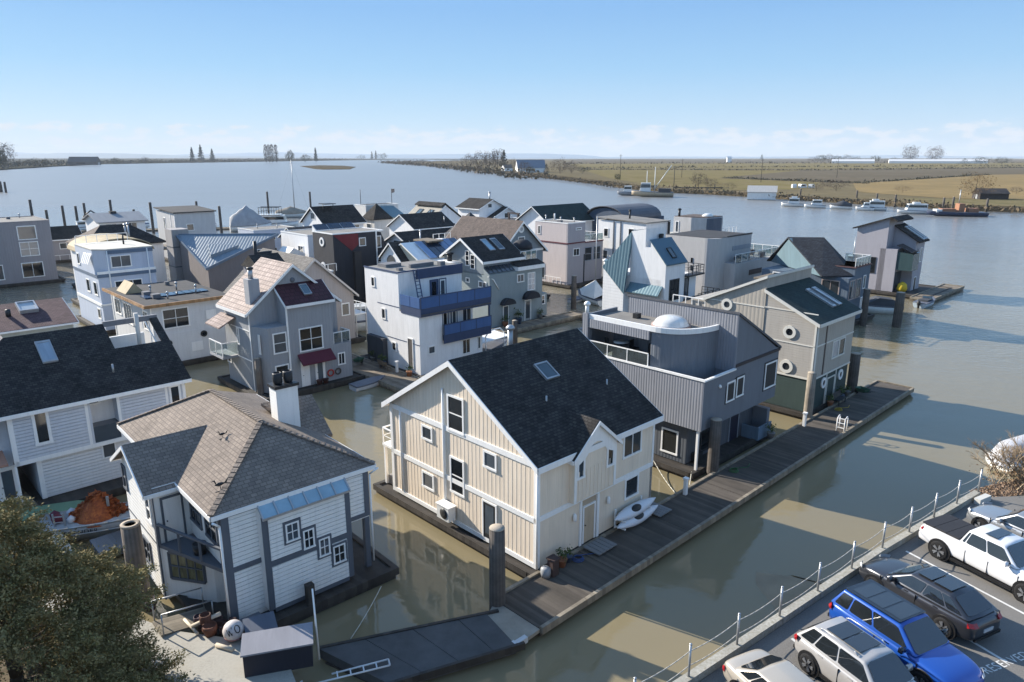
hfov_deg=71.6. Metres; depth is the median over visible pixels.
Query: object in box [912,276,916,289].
door
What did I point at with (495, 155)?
tree
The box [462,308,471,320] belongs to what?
window
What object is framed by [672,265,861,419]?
float home
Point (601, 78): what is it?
sky
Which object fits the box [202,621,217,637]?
plant pot
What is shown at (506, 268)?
float home
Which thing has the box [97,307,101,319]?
window
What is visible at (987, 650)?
road marking
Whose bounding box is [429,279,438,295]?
door
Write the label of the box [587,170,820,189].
field
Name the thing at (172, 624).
gangway
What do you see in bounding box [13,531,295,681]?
path
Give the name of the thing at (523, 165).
tree
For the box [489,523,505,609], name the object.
piling
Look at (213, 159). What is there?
tree
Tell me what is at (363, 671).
boarding ladder
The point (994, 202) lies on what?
field
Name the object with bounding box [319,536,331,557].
window
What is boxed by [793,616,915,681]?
parked suv
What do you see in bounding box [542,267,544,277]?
window
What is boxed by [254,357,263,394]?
piling
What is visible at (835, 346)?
window
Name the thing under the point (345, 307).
window
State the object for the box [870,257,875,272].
window
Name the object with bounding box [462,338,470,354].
window
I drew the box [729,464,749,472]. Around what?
garden hose
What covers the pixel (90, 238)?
float home
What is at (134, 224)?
window
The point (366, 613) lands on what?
mooring line
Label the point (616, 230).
float home
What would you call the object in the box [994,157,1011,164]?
tree
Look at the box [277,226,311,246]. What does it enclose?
float cabin
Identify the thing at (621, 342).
patio table
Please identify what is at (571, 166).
tree
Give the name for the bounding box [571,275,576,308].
piling
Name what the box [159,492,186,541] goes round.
door
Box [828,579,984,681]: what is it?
parked suv
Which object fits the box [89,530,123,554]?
mooring raft
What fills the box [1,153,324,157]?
hills
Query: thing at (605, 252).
window
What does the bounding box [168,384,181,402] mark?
window
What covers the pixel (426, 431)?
window
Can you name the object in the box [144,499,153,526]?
window
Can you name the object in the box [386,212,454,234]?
roof
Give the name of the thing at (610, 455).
window
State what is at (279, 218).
cruiser
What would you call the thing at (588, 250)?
window
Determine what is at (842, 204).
motorboat
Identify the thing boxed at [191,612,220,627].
log
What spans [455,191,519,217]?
float home
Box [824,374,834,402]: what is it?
door
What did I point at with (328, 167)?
sand spit terrain
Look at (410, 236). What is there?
float home
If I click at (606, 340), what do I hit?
patio chair
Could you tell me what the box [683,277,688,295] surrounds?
window
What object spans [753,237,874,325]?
float home
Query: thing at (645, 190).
fishing boat
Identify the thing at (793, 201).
motorboat
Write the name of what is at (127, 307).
window
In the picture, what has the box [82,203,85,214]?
piling
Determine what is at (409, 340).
door
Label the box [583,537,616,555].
doormat grating
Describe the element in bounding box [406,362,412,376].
potted plant
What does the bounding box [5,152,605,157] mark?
hills
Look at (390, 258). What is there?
arched window
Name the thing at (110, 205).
piling
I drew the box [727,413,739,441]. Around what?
door
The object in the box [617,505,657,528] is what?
kayak
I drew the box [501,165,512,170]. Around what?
outbuilding
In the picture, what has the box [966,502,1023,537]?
parked car
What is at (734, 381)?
window
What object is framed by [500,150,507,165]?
tree
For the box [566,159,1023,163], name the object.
field
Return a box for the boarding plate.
[650,502,671,516]
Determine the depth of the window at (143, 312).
68.78 m
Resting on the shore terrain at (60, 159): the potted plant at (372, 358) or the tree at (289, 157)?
the tree at (289, 157)
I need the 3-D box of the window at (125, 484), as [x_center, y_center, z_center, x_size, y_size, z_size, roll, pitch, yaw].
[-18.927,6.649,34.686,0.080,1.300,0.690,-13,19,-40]
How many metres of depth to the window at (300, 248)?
107.34 m
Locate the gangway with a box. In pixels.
[151,587,213,636]
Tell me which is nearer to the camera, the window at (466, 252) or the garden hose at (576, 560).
the garden hose at (576, 560)
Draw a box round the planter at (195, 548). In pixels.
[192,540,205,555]
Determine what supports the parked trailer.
on the field at (642, 176)
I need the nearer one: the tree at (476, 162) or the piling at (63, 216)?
the piling at (63, 216)
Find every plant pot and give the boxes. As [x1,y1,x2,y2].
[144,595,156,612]
[193,613,199,626]
[199,611,211,626]
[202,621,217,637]
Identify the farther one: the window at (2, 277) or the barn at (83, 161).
the barn at (83, 161)
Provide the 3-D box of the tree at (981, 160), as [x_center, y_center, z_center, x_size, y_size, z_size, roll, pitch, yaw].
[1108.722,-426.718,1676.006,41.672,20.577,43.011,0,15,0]
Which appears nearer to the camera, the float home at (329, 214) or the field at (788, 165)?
the float home at (329, 214)
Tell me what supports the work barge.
on the river water
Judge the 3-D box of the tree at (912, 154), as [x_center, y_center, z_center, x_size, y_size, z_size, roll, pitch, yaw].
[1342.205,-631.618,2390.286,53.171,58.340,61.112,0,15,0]
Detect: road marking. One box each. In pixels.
[906,551,1023,613]
[969,640,1005,661]
[980,652,1023,673]
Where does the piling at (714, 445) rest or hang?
in the river water
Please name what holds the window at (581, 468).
in the float home at (540, 449)
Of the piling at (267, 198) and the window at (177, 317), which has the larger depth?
the piling at (267, 198)
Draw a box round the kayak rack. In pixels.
[614,495,651,530]
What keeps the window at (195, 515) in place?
in the float home at (268, 502)
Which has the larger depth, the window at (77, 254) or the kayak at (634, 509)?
the window at (77, 254)
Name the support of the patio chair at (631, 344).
on the float home at (694, 372)
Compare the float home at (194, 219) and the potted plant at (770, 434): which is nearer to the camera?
the potted plant at (770, 434)
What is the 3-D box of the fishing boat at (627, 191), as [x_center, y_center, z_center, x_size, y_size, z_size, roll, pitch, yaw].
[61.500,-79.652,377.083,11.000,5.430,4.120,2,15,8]
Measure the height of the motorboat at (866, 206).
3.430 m
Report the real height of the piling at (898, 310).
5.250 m
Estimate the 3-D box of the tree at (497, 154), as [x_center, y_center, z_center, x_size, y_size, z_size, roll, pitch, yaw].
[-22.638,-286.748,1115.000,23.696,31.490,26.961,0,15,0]
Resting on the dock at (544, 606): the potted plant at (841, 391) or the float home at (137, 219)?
the potted plant at (841, 391)
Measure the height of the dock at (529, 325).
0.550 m
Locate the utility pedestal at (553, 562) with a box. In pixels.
[546,554,560,577]
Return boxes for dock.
[81,227,229,232]
[319,606,539,681]
[352,353,418,391]
[492,310,582,333]
[503,380,913,635]
[909,283,964,300]
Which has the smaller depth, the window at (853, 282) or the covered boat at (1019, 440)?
the covered boat at (1019, 440)
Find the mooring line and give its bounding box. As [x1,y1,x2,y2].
[350,586,381,638]
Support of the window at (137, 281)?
in the float home at (108, 264)
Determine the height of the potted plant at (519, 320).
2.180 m
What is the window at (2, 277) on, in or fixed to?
in the float home at (27, 256)
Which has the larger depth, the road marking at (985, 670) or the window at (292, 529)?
the window at (292, 529)
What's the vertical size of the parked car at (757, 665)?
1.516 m
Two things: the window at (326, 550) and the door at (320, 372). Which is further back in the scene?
the door at (320, 372)
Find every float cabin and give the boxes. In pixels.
[50,225,81,262]
[238,223,292,250]
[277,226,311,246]
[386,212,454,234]
[494,215,516,219]
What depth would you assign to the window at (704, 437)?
47.77 m
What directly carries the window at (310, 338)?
in the float home at (276, 316)
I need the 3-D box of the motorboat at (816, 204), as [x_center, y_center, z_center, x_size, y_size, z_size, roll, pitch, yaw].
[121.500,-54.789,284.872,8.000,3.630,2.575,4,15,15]
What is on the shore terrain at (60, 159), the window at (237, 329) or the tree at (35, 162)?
the tree at (35, 162)
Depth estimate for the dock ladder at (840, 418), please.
51.99 m
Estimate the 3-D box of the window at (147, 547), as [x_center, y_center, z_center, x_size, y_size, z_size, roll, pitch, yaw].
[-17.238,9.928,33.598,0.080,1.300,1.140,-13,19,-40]
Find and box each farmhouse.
[515,160,545,171]
[726,156,731,161]
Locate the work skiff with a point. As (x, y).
(96, 514)
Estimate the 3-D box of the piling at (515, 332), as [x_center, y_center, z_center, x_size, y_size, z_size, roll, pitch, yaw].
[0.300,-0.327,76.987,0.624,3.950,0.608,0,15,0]
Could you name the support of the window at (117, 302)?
in the float home at (184, 310)
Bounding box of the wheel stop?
[974,493,990,505]
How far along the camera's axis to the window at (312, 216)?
144.86 m
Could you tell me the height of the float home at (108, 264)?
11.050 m
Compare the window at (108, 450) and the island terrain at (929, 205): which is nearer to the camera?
the window at (108, 450)
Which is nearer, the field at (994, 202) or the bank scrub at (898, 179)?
the field at (994, 202)
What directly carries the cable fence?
on the kerb
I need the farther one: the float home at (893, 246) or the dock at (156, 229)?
the dock at (156, 229)
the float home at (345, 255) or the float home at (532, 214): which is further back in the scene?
the float home at (532, 214)
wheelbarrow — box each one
[352,357,364,362]
[854,386,875,393]
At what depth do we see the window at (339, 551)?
32.94 m
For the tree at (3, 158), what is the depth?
1194.45 m
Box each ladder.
[51,513,65,526]
[300,658,390,681]
[836,414,848,430]
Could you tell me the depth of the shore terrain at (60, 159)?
4633.23 m
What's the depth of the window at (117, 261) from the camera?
82.12 m
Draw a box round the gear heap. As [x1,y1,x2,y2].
[198,615,238,633]
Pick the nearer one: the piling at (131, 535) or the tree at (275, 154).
the piling at (131, 535)
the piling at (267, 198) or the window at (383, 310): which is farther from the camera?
the piling at (267, 198)
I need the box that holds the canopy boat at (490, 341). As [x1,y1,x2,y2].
[482,327,507,351]
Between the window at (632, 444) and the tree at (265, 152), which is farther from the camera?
the tree at (265, 152)
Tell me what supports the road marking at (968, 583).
on the parking lot
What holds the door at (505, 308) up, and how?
in the float home at (506, 268)
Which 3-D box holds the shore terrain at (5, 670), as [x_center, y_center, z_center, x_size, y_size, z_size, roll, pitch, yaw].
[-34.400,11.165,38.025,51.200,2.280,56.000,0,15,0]
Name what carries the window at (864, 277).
in the float home at (834, 270)
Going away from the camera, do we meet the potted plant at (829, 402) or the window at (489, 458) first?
the window at (489, 458)
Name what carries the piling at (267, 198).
in the river water
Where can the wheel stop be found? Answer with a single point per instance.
(980, 499)
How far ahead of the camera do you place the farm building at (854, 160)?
2010.55 m
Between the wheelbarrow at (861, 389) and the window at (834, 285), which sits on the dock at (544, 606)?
the wheelbarrow at (861, 389)
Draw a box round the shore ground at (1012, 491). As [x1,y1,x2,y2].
[992,476,1023,495]
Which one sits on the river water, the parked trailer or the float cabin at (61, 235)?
the float cabin at (61, 235)
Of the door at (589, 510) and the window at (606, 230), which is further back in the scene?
the window at (606, 230)
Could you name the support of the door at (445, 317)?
in the float home at (420, 316)
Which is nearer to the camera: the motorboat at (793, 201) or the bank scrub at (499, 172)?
the motorboat at (793, 201)
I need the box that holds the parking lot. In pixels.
[699,496,1023,681]
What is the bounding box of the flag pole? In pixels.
[311,589,319,659]
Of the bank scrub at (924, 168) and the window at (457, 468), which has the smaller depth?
the window at (457, 468)
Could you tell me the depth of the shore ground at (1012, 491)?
37.15 m
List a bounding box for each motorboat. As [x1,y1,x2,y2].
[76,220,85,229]
[229,205,271,231]
[781,196,803,206]
[804,200,825,207]
[830,200,851,208]
[856,202,873,210]
[861,199,886,210]
[897,202,927,213]
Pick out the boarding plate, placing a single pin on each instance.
(660, 510)
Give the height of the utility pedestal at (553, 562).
0.900 m
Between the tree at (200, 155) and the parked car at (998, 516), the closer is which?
the parked car at (998, 516)
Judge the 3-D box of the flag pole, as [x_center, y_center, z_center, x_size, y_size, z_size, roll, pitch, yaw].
[-7.774,11.240,28.158,0.090,3.100,0.090,-2,12,1]
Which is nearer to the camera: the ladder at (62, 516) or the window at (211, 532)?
the window at (211, 532)
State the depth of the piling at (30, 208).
189.23 m
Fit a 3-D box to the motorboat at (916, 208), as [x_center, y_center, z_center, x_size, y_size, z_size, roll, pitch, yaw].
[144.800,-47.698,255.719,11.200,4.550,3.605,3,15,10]
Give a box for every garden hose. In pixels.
[572,553,594,562]
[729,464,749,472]
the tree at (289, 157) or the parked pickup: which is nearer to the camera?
the parked pickup
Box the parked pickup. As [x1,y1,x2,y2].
[918,513,1023,603]
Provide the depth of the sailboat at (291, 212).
239.34 m
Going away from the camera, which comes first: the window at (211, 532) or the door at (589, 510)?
the window at (211, 532)
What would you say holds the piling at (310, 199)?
in the river water
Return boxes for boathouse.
[747,185,777,199]
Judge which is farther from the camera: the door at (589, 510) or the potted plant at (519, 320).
the potted plant at (519, 320)
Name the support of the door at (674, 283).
in the float home at (658, 261)
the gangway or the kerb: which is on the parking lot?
the kerb
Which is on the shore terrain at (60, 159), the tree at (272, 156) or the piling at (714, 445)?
the tree at (272, 156)
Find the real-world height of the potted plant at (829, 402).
1.121 m
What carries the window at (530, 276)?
in the float home at (506, 268)
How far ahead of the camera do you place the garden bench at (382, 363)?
66.71 m
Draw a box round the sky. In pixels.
[0,0,1023,156]
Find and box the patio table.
[613,340,628,348]
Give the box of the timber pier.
[674,184,722,188]
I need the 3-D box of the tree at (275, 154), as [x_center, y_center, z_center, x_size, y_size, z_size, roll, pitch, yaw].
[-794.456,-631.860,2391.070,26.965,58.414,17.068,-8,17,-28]
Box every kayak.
[615,497,655,520]
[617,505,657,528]
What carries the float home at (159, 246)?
on the river water
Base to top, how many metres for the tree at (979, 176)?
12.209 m
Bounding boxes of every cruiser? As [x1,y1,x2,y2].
[258,206,297,226]
[354,303,367,331]
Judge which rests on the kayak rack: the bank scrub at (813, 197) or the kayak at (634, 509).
the kayak at (634, 509)
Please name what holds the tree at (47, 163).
on the shore terrain at (60, 159)
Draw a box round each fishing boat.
[617,186,634,195]
[631,165,673,196]
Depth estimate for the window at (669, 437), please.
47.06 m
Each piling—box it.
[28,200,33,215]
[61,205,66,225]
[74,206,78,220]
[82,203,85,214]
[108,200,112,210]
[119,519,150,598]
[148,202,154,233]
[218,206,222,232]
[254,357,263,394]
[266,192,269,213]
[309,192,311,206]
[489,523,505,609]
[512,320,517,343]
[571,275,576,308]
[706,417,721,474]
[802,371,816,420]
[846,352,860,393]
[859,288,870,325]
[892,292,905,327]
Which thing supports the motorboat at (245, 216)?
on the river water
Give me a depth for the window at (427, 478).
39.96 m
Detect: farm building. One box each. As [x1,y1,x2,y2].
[832,159,874,162]
[888,159,969,162]
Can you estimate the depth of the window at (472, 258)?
83.30 m
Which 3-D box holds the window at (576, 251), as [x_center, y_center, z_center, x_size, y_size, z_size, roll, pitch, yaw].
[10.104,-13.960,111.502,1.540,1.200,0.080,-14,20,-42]
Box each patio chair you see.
[605,337,613,346]
[629,339,638,351]
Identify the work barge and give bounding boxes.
[927,191,988,216]
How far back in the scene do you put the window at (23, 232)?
112.79 m
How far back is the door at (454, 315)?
68.70 m
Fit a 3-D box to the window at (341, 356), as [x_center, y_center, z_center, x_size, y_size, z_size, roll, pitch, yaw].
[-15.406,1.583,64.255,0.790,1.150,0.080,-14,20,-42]
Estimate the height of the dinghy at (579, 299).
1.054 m
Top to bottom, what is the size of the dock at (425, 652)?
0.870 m
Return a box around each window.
[0,265,5,279]
[16,225,37,239]
[19,241,39,256]
[21,261,44,277]
[31,412,53,445]
[59,243,66,248]
[76,252,80,264]
[86,278,90,292]
[93,281,98,295]
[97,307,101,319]
[101,442,116,458]
[110,254,131,267]
[114,278,142,286]
[114,297,121,315]
[120,463,128,491]
[123,301,133,325]
[129,222,137,227]
[142,310,148,330]
[142,534,153,566]
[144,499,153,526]
[161,306,190,329]
[167,551,206,583]
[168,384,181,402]
[186,224,193,230]
[189,502,202,530]
[204,518,218,545]
[236,327,239,344]
[257,335,261,354]
[272,331,287,354]
[275,363,288,378]
[285,520,300,543]
[298,245,303,252]
[298,325,323,352]
[303,527,315,550]
[310,212,314,219]
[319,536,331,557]
[333,543,346,564]
[337,352,345,365]
[341,302,349,315]
[359,237,365,245]
[370,276,374,286]
[377,235,380,247]
[381,307,385,319]
[387,255,394,261]
[391,341,396,351]
[421,423,432,442]
[421,470,434,491]
[428,345,435,354]
[446,393,464,436]
[449,455,464,497]
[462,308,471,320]
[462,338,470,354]
[465,250,469,265]
[470,254,474,269]
[477,336,480,348]
[478,281,486,287]
[482,449,496,472]
[517,273,524,282]
[527,272,534,290]
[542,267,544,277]
[573,248,579,255]
[577,455,585,480]
[585,246,591,260]
[593,245,600,259]
[603,228,608,236]
[603,250,607,258]
[606,442,614,467]
[622,430,642,459]
[624,473,638,500]
[660,427,678,455]
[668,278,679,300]
[675,221,678,232]
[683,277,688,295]
[700,427,709,450]
[726,379,735,402]
[735,375,744,397]
[763,359,777,389]
[821,279,839,294]
[831,339,839,359]
[838,336,845,356]
[848,279,855,300]
[854,278,861,298]
[859,296,862,307]
[862,275,865,288]
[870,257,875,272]
[919,247,922,261]
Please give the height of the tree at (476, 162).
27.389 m
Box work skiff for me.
[36,489,129,541]
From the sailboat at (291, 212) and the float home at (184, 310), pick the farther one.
the sailboat at (291, 212)
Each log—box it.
[183,618,198,634]
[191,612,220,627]
[215,643,234,651]
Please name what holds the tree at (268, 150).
on the shore terrain at (60, 159)
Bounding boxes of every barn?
[67,157,100,164]
[971,188,1009,198]
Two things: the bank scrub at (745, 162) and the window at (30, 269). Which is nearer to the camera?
the window at (30, 269)
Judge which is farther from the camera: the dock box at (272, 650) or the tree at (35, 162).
the tree at (35, 162)
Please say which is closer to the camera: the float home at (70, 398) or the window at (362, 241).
the float home at (70, 398)
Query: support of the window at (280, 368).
in the float home at (276, 316)
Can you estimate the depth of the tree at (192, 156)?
2391.26 m
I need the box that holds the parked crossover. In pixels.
[859,554,1002,642]
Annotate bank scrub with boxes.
[0,158,346,168]
[378,159,548,178]
[445,165,1023,212]
[571,161,1021,163]
[582,168,818,169]
[587,164,1023,167]
[724,176,868,183]
[822,166,1022,169]
[857,173,991,182]
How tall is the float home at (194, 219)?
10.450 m
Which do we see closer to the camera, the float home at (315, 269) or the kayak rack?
the kayak rack
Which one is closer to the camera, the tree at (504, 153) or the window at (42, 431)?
the window at (42, 431)
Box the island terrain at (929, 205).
[398,158,1023,212]
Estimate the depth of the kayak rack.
38.17 m
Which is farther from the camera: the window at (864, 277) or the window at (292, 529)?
the window at (864, 277)
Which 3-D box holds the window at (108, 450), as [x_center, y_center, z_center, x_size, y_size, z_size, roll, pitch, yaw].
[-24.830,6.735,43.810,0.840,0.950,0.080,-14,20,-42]
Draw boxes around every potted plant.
[368,350,375,361]
[378,353,386,366]
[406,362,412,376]
[501,314,509,326]
[514,308,523,323]
[536,308,542,318]
[555,547,568,567]
[564,547,573,562]
[765,422,775,438]
[824,394,836,405]
[836,385,845,399]
[842,385,851,395]
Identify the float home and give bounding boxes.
[0,213,65,288]
[0,297,78,337]
[0,313,191,504]
[66,223,166,287]
[67,222,153,305]
[73,232,156,334]
[81,211,148,231]
[102,279,226,365]
[110,369,398,639]
[153,205,216,261]
[165,228,278,291]
[205,257,365,401]
[224,241,367,343]
[279,222,354,257]
[299,203,366,226]
[312,227,385,303]
[354,189,402,238]
[360,259,491,376]
[373,324,663,577]
[377,238,456,262]
[384,227,451,244]
[408,201,461,223]
[433,212,549,297]
[437,233,546,328]
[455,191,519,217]
[507,203,594,233]
[535,214,603,288]
[580,227,719,318]
[582,294,781,480]
[587,203,663,232]
[596,209,672,276]
[666,230,779,294]
[671,208,736,232]
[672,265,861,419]
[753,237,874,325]
[853,214,950,298]
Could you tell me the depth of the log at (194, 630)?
29.55 m
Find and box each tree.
[0,142,14,162]
[0,150,6,165]
[0,491,194,681]
[25,158,39,166]
[39,158,49,166]
[189,147,194,161]
[197,145,204,161]
[209,149,214,161]
[263,144,267,161]
[266,144,270,161]
[270,144,273,161]
[274,145,278,161]
[285,150,293,161]
[300,154,311,161]
[313,148,317,160]
[460,155,477,167]
[470,151,489,167]
[482,151,498,167]
[491,148,503,166]
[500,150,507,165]
[518,161,530,170]
[549,157,568,172]
[563,161,580,171]
[577,167,588,172]
[689,172,708,186]
[705,178,716,188]
[802,181,828,189]
[828,179,848,189]
[901,145,918,158]
[924,146,946,158]
[957,172,999,198]
[974,156,993,163]
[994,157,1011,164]
[1008,186,1023,193]
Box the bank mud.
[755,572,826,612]
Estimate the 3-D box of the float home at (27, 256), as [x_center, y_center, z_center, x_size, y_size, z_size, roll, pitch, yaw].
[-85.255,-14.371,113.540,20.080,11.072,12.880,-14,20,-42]
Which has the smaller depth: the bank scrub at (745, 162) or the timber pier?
the timber pier
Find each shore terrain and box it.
[0,158,401,169]
[0,487,167,681]
[420,159,475,159]
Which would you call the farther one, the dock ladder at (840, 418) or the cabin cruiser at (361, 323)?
the cabin cruiser at (361, 323)
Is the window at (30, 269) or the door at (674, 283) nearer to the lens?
the door at (674, 283)
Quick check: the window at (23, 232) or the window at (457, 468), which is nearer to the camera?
the window at (457, 468)
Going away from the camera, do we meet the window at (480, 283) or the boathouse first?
the window at (480, 283)
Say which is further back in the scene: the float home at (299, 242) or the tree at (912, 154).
the tree at (912, 154)
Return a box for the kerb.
[673,490,980,681]
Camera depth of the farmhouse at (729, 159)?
2325.44 m
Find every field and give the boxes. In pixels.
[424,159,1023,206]
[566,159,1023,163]
[569,163,1023,168]
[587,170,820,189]
[723,168,1023,182]
[853,174,1023,199]
[904,198,1023,206]
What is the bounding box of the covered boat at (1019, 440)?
[985,434,1023,471]
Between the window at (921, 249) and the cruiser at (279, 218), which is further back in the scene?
the cruiser at (279, 218)
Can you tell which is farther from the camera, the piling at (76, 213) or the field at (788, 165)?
the field at (788, 165)
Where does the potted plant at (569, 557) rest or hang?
on the dock at (544, 606)
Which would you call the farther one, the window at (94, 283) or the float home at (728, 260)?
the float home at (728, 260)
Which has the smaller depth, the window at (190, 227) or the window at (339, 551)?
the window at (339, 551)
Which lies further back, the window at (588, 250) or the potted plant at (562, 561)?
the window at (588, 250)
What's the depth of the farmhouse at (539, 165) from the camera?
853.78 m
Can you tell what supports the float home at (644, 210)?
on the river water
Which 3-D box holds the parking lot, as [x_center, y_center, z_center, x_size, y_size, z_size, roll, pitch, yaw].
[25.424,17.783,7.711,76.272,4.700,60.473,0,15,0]
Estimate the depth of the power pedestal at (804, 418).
52.92 m
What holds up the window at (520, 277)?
in the float home at (506, 268)
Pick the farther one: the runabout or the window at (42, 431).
the runabout
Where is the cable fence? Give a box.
[633,469,982,681]
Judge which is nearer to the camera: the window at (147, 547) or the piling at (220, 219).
the window at (147, 547)
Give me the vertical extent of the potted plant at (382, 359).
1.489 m
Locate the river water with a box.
[0,158,1023,681]
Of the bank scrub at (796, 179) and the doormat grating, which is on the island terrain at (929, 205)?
the bank scrub at (796, 179)
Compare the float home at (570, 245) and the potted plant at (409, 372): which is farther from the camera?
the float home at (570, 245)
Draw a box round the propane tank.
[540,565,550,578]
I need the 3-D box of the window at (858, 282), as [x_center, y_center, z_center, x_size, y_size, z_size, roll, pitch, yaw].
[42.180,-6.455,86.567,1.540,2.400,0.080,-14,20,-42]
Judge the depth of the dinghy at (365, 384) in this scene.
63.27 m
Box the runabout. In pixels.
[912,296,934,308]
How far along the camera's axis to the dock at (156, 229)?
198.08 m
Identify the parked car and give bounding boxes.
[722,649,813,681]
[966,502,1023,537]
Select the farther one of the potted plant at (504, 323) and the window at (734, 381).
the potted plant at (504, 323)
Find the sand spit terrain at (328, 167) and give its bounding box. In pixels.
[302,165,354,169]
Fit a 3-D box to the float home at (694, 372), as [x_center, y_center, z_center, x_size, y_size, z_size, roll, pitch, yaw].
[11.037,1.953,51.644,10.680,10.570,12.754,-14,20,-42]
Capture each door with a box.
[0,465,19,501]
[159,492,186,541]
[300,362,310,386]
[315,362,325,383]
[407,337,413,368]
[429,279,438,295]
[439,278,446,293]
[442,313,448,334]
[451,311,457,322]
[482,498,496,538]
[503,305,508,323]
[524,299,530,320]
[581,500,595,543]
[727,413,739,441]
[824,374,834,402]
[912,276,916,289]
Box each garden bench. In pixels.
[377,359,390,371]
[833,389,845,405]
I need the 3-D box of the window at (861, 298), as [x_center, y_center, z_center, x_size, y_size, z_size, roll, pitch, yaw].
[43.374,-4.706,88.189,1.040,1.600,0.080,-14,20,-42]
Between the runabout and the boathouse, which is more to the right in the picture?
the runabout
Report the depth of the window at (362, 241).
99.17 m
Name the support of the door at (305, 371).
in the float home at (276, 316)
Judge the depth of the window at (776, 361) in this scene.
49.94 m
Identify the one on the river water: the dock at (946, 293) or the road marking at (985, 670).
the dock at (946, 293)
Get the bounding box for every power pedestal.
[395,361,398,371]
[683,476,689,494]
[802,411,807,426]
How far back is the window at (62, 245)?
138.13 m
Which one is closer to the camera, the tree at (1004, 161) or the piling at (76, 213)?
the piling at (76, 213)
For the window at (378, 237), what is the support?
in the float home at (345, 255)
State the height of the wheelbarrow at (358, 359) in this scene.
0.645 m
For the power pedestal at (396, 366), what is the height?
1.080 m
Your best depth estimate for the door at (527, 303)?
86.97 m
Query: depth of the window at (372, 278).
68.38 m
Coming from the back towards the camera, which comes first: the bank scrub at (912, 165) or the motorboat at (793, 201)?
the bank scrub at (912, 165)
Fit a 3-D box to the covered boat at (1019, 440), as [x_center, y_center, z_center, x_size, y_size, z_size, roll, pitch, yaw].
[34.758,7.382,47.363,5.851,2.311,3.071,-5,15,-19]
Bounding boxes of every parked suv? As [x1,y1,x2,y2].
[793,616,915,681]
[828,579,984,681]
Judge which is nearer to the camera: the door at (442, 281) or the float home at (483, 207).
the door at (442, 281)
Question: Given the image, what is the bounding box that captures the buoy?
[222,619,243,641]
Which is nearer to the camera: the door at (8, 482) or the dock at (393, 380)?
the door at (8, 482)
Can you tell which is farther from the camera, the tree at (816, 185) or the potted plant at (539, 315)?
the tree at (816, 185)
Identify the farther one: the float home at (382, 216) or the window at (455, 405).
the float home at (382, 216)
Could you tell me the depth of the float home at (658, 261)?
83.78 m
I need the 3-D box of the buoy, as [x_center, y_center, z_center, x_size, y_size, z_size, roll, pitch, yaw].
[-11.350,11.793,28.927,0.840,0.845,0.854,0,15,0]
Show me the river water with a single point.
(954, 360)
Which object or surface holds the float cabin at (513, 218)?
on the river water
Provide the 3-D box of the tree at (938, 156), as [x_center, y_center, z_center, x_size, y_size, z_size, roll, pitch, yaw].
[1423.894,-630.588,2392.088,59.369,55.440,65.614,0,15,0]
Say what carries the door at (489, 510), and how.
in the float home at (540, 449)
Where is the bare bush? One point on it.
(1014, 454)
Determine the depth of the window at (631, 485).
38.99 m
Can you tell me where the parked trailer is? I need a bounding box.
[798,184,806,187]
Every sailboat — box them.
[275,163,307,217]
[578,216,602,305]
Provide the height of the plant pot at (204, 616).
0.700 m
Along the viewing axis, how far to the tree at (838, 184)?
388.12 m
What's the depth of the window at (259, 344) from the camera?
59.47 m
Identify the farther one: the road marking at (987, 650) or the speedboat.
the speedboat
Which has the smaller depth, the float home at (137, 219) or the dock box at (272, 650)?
the dock box at (272, 650)
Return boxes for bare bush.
[964,430,1023,489]
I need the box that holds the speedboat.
[868,296,903,313]
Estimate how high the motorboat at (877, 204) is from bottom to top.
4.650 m
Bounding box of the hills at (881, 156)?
[606,155,1023,157]
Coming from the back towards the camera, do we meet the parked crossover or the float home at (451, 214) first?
the float home at (451, 214)
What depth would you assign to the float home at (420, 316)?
67.30 m
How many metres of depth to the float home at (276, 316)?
61.38 m
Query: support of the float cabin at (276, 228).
on the river water
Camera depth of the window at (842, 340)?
58.09 m
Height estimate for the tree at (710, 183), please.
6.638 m
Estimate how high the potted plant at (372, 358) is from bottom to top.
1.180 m
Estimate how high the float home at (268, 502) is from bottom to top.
9.650 m
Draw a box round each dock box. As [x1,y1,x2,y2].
[240,622,312,677]
[242,611,277,632]
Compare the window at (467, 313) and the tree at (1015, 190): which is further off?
the tree at (1015, 190)
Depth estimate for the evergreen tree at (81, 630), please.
23.59 m
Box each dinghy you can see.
[7,500,83,522]
[349,375,384,391]
[567,296,582,302]
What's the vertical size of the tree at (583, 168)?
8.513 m
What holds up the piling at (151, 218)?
in the river water

